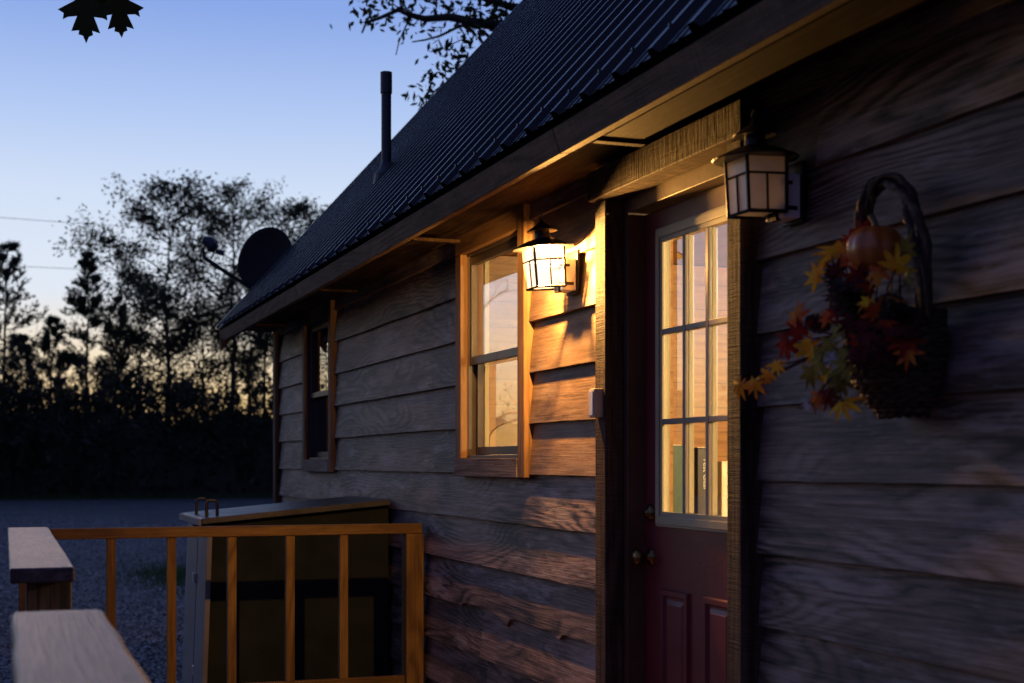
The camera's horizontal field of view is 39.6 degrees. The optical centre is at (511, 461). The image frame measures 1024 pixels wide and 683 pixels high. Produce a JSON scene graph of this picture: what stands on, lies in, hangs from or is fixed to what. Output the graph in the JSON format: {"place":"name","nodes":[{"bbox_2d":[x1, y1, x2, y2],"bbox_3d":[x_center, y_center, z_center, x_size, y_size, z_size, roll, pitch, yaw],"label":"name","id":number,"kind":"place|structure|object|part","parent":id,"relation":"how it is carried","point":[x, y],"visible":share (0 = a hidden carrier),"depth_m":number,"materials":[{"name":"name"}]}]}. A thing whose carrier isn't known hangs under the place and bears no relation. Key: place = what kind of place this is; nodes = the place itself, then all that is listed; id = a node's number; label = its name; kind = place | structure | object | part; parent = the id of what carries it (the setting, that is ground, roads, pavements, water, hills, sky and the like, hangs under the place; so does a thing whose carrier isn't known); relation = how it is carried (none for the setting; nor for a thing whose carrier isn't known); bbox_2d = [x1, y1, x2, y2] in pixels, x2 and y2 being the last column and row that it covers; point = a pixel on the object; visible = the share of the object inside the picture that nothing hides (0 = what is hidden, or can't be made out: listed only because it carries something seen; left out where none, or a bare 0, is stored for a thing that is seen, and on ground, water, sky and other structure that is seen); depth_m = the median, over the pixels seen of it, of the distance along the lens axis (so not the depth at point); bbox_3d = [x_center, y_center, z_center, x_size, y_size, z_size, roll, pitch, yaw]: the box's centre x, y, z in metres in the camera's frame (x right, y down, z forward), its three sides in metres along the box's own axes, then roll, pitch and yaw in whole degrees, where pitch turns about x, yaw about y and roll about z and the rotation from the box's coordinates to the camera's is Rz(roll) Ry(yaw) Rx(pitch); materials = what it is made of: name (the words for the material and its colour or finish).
{"place":"outdoors","nodes":[
{"label":"outdoors","id":0,"kind":"place"},
{"bbox_2d":[3,265,227,275],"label":"power line","id":1,"kind":"object","parent":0,"point":[107,270],"visible":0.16,"depth_m":74.99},
{"bbox_2d":[0,497,272,682],"bbox_3d":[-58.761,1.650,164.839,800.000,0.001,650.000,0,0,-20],"label":"gravel ground","id":2,"kind":"structure","parent":0,"point":[117,510],"depth_m":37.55,"materials":[{"name":"grey gravel"}]},
{"bbox_2d":[0,289,15,353],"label":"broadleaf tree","id":3,"kind":"object","parent":2,"relation":"on","point":[1,349],"visible":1,"depth_m":55.06,"materials":[{"name":"green plant"}]},
{"bbox_2d":[0,332,47,412],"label":"pine tree","id":4,"kind":"object","parent":2,"relation":"on","point":[29,356],"visible":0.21,"depth_m":72.92,"materials":[{"name":"green plant"}]},
{"bbox_2d":[0,239,51,418],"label":"pine tree","id":5,"kind":"object","parent":2,"relation":"on","point":[13,263],"visible":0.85,"depth_m":66.16,"materials":[{"name":"green plant"}]},
{"bbox_2d":[15,314,76,417],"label":"pine tree","id":6,"kind":"object","parent":2,"relation":"on","point":[45,346],"visible":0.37,"depth_m":71.76,"materials":[{"name":"green plant"}]},
{"bbox_2d":[42,251,132,418],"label":"pine tree","id":7,"kind":"object","parent":2,"relation":"on","point":[83,307],"visible":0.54,"depth_m":69.78,"materials":[{"name":"green plant"}]},
{"bbox_2d":[58,0,143,42],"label":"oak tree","id":8,"kind":"object","parent":2,"relation":"on","point":[85,12],"visible":1,"depth_m":5.00,"materials":[{"name":"green plant"}]},
{"bbox_2d":[88,293,144,419],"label":"pine tree","id":9,"kind":"object","parent":2,"relation":"on","point":[122,355],"visible":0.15,"depth_m":73.57,"materials":[{"name":"green plant"}]},
{"bbox_2d":[0,323,272,498],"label":"undergrowth","id":10,"kind":"object","parent":2,"relation":"on","point":[225,449],"visible":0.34,"depth_m":65.04,"materials":[{"name":"plant"}]},
{"bbox_2d":[62,267,213,413],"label":"broadleaf tree","id":11,"kind":"object","parent":2,"relation":"on","point":[150,337],"visible":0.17,"depth_m":73.01,"materials":[{"name":"green plant"}]},
{"bbox_2d":[48,168,251,425],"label":"broadleaf tree","id":12,"kind":"object","parent":2,"relation":"on","point":[157,289],"visible":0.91,"depth_m":68.54,"materials":[{"name":"green plant"}]},
{"bbox_2d":[142,283,272,421],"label":"broadleaf tree","id":13,"kind":"object","parent":2,"relation":"on","point":[215,374],"visible":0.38,"depth_m":71.92,"materials":[{"name":"green plant"}]},
{"bbox_2d":[137,170,293,410],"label":"broadleaf tree","id":14,"kind":"object","parent":2,"relation":"on","point":[231,194],"visible":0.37,"depth_m":72.75,"materials":[{"name":"green plant"}]},
{"bbox_2d":[193,251,272,414],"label":"broadleaf tree","id":15,"kind":"object","parent":2,"relation":"on","point":[255,342],"visible":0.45,"depth_m":67.56,"materials":[{"name":"green plant"}]},
{"bbox_2d":[210,273,272,417],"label":"broadleaf tree","id":16,"kind":"object","parent":2,"relation":"on","point":[264,359],"visible":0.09,"depth_m":69.71,"materials":[{"name":"green plant"}]},
{"bbox_2d":[228,183,328,399],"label":"broadleaf tree","id":17,"kind":"object","parent":2,"relation":"on","point":[302,207],"visible":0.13,"depth_m":70.63,"materials":[{"name":"green plant"}]},
{"bbox_2d":[179,496,389,682],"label":"storage cabinet","id":18,"kind":"object","parent":2,"relation":"on","point":[260,608],"visible":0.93,"depth_m":7.56,"materials":[{"name":"green paint"}]},
{"bbox_3d":[-1.789,0.987,7.927,0.073,1.265,0.465,0,0,-20],"label":"cabinet door","id":19,"kind":"part","parent":18,"relation":"part of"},
{"bbox_3d":[-1.642,0.987,7.515,0.073,1.265,0.350,0,0,-20],"label":"cabinet door","id":20,"kind":"part","parent":18,"relation":"part of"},
{"bbox_2d":[330,0,518,110],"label":"shade tree","id":21,"kind":"object","parent":2,"relation":"on","point":[470,22],"visible":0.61,"depth_m":16.97,"materials":[{"name":"green plant"}]},
{"bbox_2d":[215,0,1023,682],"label":"cabin","id":22,"kind":"object","parent":2,"relation":"on","point":[437,366],"visible":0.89,"depth_m":4.57,"materials":[{"name":"wood"}]},
{"bbox_2d":[201,227,291,289],"bbox_3d":[-2.141,-1.643,11.488,0.733,0.571,0.495,0,0,-13],"label":"satellite dish","id":23,"kind":"object","parent":22,"relation":"attached to","point":[262,251],"visible":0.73,"depth_m":11.66,"materials":[{"name":"metal"}]},
{"bbox_2d":[301,300,336,471],"bbox_3d":[-1.259,-0.490,9.494,0.116,1.107,0.932,0,0,-20],"label":"window","id":24,"kind":"structure","parent":22,"relation":"in","point":[319,348],"depth_m":9.62,"materials":[{"name":"brown wood"}]},
{"bbox_2d":[454,204,533,477],"bbox_3d":[-0.058,-0.490,6.125,0.116,1.107,0.927,0,0,-20],"label":"window","id":25,"kind":"structure","parent":22,"relation":"in","point":[494,331],"depth_m":6.18,"materials":[{"name":"brown wood"}]},
{"bbox_2d":[512,213,578,295],"bbox_3d":[0.117,-0.761,5.183,0.235,0.294,0.228,0,0,-20],"label":"wall lantern","id":26,"kind":"object","parent":22,"relation":"attached to","point":[565,272],"depth_m":5.17,"materials":[{"name":"black metal"}]},
{"bbox_2d":[589,388,602,417],"bbox_3d":[0.290,-0.203,4.895,0.044,0.100,0.048,0,0,-20],"label":"doorbell","id":27,"kind":"object","parent":22,"relation":"attached to","point":[595,402],"visible":1,"depth_m":4.87,"materials":[{"name":"beige plastic"}]},
{"bbox_2d":[632,185,726,682],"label":"door","id":28,"kind":"structure","parent":22,"relation":"in","point":[685,556],"depth_m":4.58,"materials":[{"name":"red paint"}]},
{"bbox_2d":[712,110,804,227],"bbox_3d":[0.639,-0.774,3.722,0.232,0.295,0.228,0,0,-20],"label":"wall lantern","id":29,"kind":"object","parent":22,"relation":"attached to","point":[764,180],"depth_m":3.69,"materials":[{"name":"black metal"}]},
{"bbox_2d":[845,172,947,419],"bbox_3d":[0.847,-0.378,3.237,0.165,0.560,0.296,0,0,-20],"label":"hanging basket","id":30,"kind":"object","parent":22,"relation":"hanging from","point":[915,391],"visible":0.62,"depth_m":3.15,"materials":[{"name":"brown wicker"}]},
{"bbox_2d":[733,353,821,400],"bbox_3d":[0.612,-0.203,3.411,0.073,0.113,0.278,0,0,-40],"label":"leaf spray","id":31,"kind":"object","parent":30,"relation":"in","point":[752,384],"visible":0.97,"depth_m":3.41,"materials":[{"name":"orange plant"}]},
{"bbox_2d":[774,300,834,360],"bbox_3d":[0.668,-0.310,3.315,0.061,0.143,0.186,0,0,-39],"label":"leaf spray","id":32,"kind":"object","parent":30,"relation":"in","point":[785,345],"visible":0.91,"depth_m":3.30,"materials":[{"name":"red plant"}]},
{"bbox_2d":[804,313,830,333],"bbox_3d":[0.718,-0.326,3.341,0.050,0.051,0.065,0,0,-20],"label":"pine cone","id":33,"kind":"object","parent":32,"relation":"attached to","point":[816,324],"visible":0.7,"depth_m":3.33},
{"bbox_2d":[803,240,847,293],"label":"leaf spray","id":34,"kind":"object","parent":30,"relation":"in","point":[828,254],"visible":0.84,"depth_m":3.28,"materials":[{"name":"yellow plant"}]},
{"bbox_2d":[799,337,862,391],"bbox_3d":[0.721,-0.221,3.215,0.068,0.132,0.202,0,0,-20],"label":"leaf spray","id":35,"kind":"object","parent":30,"relation":"in","point":[816,362],"visible":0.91,"depth_m":3.21,"materials":[{"name":"plant"}]},
{"bbox_2d":[801,374,866,423],"bbox_3d":[0.724,-0.152,3.220,0.055,0.138,0.204,0,0,-25],"label":"leaf spray","id":36,"kind":"object","parent":30,"relation":"attached to","point":[826,397],"visible":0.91,"depth_m":3.19,"materials":[{"name":"yellow plant"}]},
{"bbox_2d":[823,268,847,289],"bbox_3d":[0.745,-0.412,3.264,0.059,0.077,0.061,0,0,-20],"label":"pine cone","id":37,"kind":"object","parent":30,"relation":"in","point":[831,278],"visible":0.32,"depth_m":3.26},
{"bbox_2d":[828,277,871,320],"bbox_3d":[0.763,-0.361,3.204,0.119,0.110,0.098,0,0,-20],"label":"pine cone","id":38,"kind":"object","parent":30,"relation":"in","point":[837,288],"visible":0.57,"depth_m":3.18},
{"bbox_2d":[839,219,879,254],"bbox_3d":[0.791,-0.508,3.265,0.099,0.105,0.049,0,0,31],"label":"leaf","id":39,"kind":"object","parent":30,"relation":"in","point":[844,240],"visible":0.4,"depth_m":3.28,"materials":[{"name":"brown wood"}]},
{"bbox_2d":[818,251,908,399],"bbox_3d":[0.773,-0.309,3.138,0.121,0.346,0.279,0,0,-20],"label":"leaf spray","id":40,"kind":"object","parent":30,"relation":"in","point":[864,323],"visible":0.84,"depth_m":3.16,"materials":[{"name":"red plant"}]},
{"bbox_2d":[846,213,902,271],"bbox_3d":[0.817,-0.496,3.202,0.125,0.130,0.128,0,0,-20],"label":"pumpkin","id":41,"kind":"object","parent":30,"relation":"in","point":[866,246],"visible":0.76,"depth_m":3.16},
{"bbox_2d":[825,272,925,376],"bbox_3d":[0.778,-0.299,3.101,0.116,0.229,0.299,0,0,-20],"label":"leaf spray","id":42,"kind":"object","parent":30,"relation":"in","point":[866,337],"visible":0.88,"depth_m":3.07,"materials":[{"name":"brown plant"}]},
{"bbox_2d":[841,264,930,372],"bbox_3d":[0.807,-0.305,3.056,0.113,0.243,0.220,0,0,-20],"label":"leaf spray","id":43,"kind":"object","parent":30,"relation":"in","point":[902,345],"visible":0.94,"depth_m":3.04,"materials":[{"name":"brown plant"}]},
{"bbox_2d":[857,229,916,313],"bbox_3d":[0.837,-0.416,3.077,0.112,0.187,0.151,0,0,-39],"label":"leaf spray","id":44,"kind":"object","parent":30,"relation":"in","point":[896,262],"visible":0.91,"depth_m":3.05,"materials":[{"name":"plant"}]},
{"bbox_2d":[875,293,909,328],"bbox_3d":[0.828,-0.331,3.111,0.079,0.079,0.112,0,0,20],"label":"pine cone","id":45,"kind":"object","parent":30,"relation":"in","point":[897,312],"visible":0.83,"depth_m":3.08,"materials":[{"name":"brown plant"}]},
{"bbox_2d":[0,491,272,605],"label":"grass","id":46,"kind":"structure","parent":0,"point":[181,576],"depth_m":24.41,"materials":[{"name":"green plant"}]},
{"bbox_2d":[0,217,296,238],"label":"power line","id":47,"kind":"object","parent":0,"point":[96,224],"visible":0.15,"depth_m":74.99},
{"bbox_2d":[0,0,521,423],"label":"sky","id":48,"kind":"structure","parent":0,"point":[266,90],"materials":[{"name":"blue"}]},
{"bbox_2d":[673,445,681,512],"bbox_3d":[0.638,0.113,6.111,0.095,0.372,0.244,0,0,-20],"label":"book","id":49,"kind":"object","parent":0,"point":[677,478],"visible":0.02,"depth_m":6.00,"materials":[{"name":"paper"}]},
{"bbox_2d":[688,447,705,514],"bbox_3d":[0.778,0.118,6.139,0.075,0.362,0.246,0,0,-20],"label":"book","id":50,"kind":"object","parent":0,"point":[699,480],"visible":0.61,"depth_m":6.02,"materials":[{"name":"grey paper"}]},
{"bbox_2d":[715,461,726,515],"bbox_3d":[0.898,0.148,6.183,0.100,0.302,0.244,0,0,-20],"label":"book","id":51,"kind":"object","parent":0,"point":[721,488],"visible":0.14,"depth_m":6.06,"materials":[{"name":"beige paper"}]},
{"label":"porch floor","id":52,"kind":"structure","parent":0,"visible":0},
{"bbox_2d":[8,527,74,611],"bbox_3d":[-1.794,0.750,5.332,0.180,0.899,2.650,0,0,-20],"label":"porch railing","id":53,"kind":"object","parent":52,"relation":"on","point":[41,572],"visible":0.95,"depth_m":4.20,"materials":[{"name":"brown wood"}]},
{"bbox_2d":[11,609,148,682],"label":"porch railing","id":54,"kind":"object","parent":52,"relation":"on","point":[73,646],"visible":1,"depth_m":2.29,"materials":[{"name":"wood"}]},
{"bbox_2d":[49,523,422,682],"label":"porch railing","id":55,"kind":"object","parent":52,"relation":"on","point":[412,602],"visible":0.94,"depth_m":6.86,"materials":[{"name":"brown wood"}]}
]}

